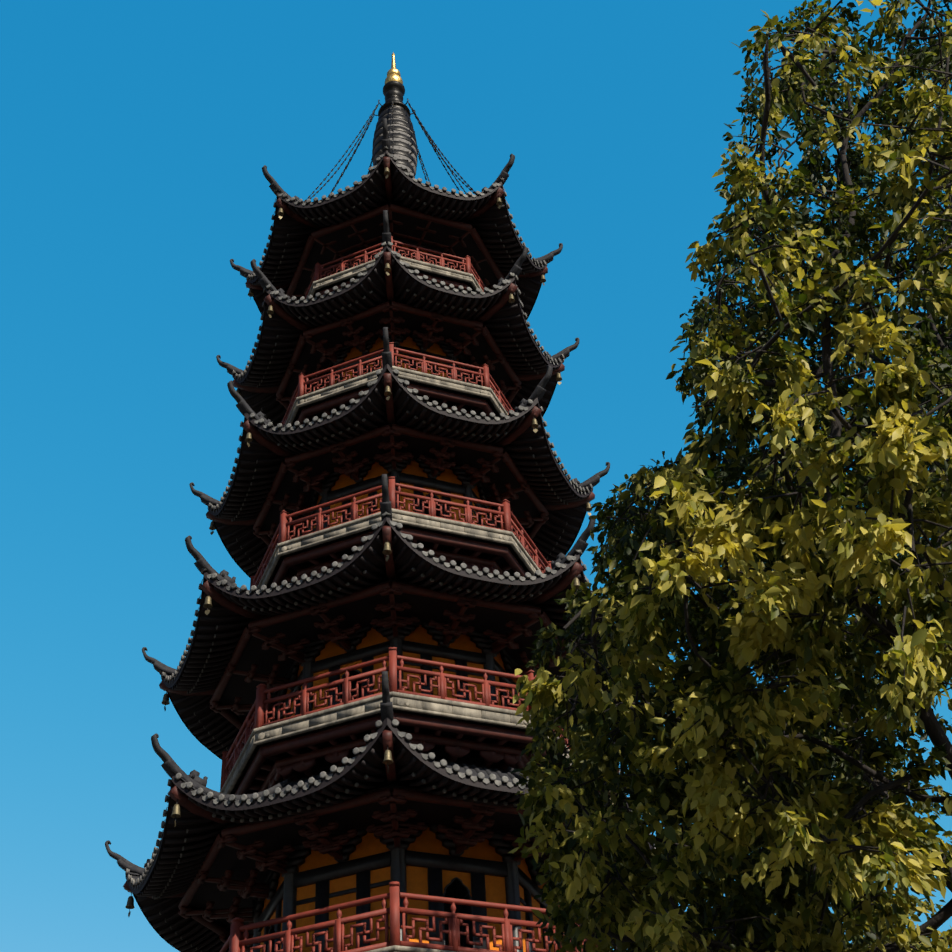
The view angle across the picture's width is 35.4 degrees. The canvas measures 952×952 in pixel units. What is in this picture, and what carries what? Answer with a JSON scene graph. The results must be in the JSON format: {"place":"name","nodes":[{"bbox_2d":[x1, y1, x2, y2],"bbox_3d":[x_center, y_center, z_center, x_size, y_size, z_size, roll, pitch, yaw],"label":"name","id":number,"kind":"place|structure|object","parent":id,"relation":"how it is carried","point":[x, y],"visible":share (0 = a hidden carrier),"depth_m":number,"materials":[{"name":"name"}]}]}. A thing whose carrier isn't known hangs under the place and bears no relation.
{"place":"outdoors","nodes":[
{"label":"outdoors","id":0,"kind":"place"},
{"bbox_2d":[253,246,554,951],"bbox_3d":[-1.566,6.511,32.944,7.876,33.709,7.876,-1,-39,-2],"label":"pagoda walls","id":1,"kind":"structure","parent":0,"point":[425,863],"depth_m":29.14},
{"bbox_2d":[178,207,580,946],"bbox_3d":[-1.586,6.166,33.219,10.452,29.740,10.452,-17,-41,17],"label":"roof brackets","id":2,"kind":"object","parent":1,"relation":"attached to","point":[400,829],"visible":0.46,"depth_m":32.00,"materials":[{"name":"wood"}]},
{"bbox_2d":[105,118,678,951],"bbox_3d":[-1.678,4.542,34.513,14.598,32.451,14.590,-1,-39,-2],"label":"pagoda roofs","id":3,"kind":"structure","parent":1,"relation":"on","point":[163,886],"depth_m":34.40,"materials":[{"name":"black tile"}]},
{"bbox_2d":[125,167,616,916],"bbox_3d":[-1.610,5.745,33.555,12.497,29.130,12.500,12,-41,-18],"label":"wind bells","id":4,"kind":"object","parent":3,"relation":"attached to","point":[207,605],"visible":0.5,"depth_m":34.15,"materials":[{"name":"metal"}]},
{"bbox_2d":[304,52,475,201],"bbox_3d":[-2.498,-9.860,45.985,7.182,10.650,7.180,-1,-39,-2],"label":"spire","id":5,"kind":"structure","parent":3,"relation":"on","point":[394,110],"depth_m":45.91,"materials":[{"name":"grey metal"}]},
{"bbox_2d":[220,256,571,951],"bbox_3d":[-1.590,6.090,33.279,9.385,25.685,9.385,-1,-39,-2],"label":"pagoda balconies","id":6,"kind":"structure","parent":1,"relation":"attached to","point":[267,750],"depth_m":32.84,"materials":[{"name":"grey stone"}]},
{"bbox_2d":[219,236,597,951],"bbox_3d":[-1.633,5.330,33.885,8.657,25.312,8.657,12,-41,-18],"label":"pagoda railings","id":7,"kind":"object","parent":6,"relation":"attached to","point":[259,712],"visible":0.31,"depth_m":30.40,"materials":[{"name":"wood"}]},
{"bbox_2d":[0,0,951,951],"label":"sky","id":8,"kind":"structure","parent":0,"point":[137,137],"materials":[{"name":"blue"}]},
{"label":"ground","id":9,"kind":"structure","parent":0,"visible":0},
{"bbox_2d":[508,0,951,951],"bbox_3d":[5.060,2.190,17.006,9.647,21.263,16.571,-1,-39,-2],"label":"camphor tree branches","id":10,"kind":"object","parent":9,"relation":"on","point":[722,758],"visible":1,"depth_m":13.16,"materials":[{"name":"green plant"}]}
]}

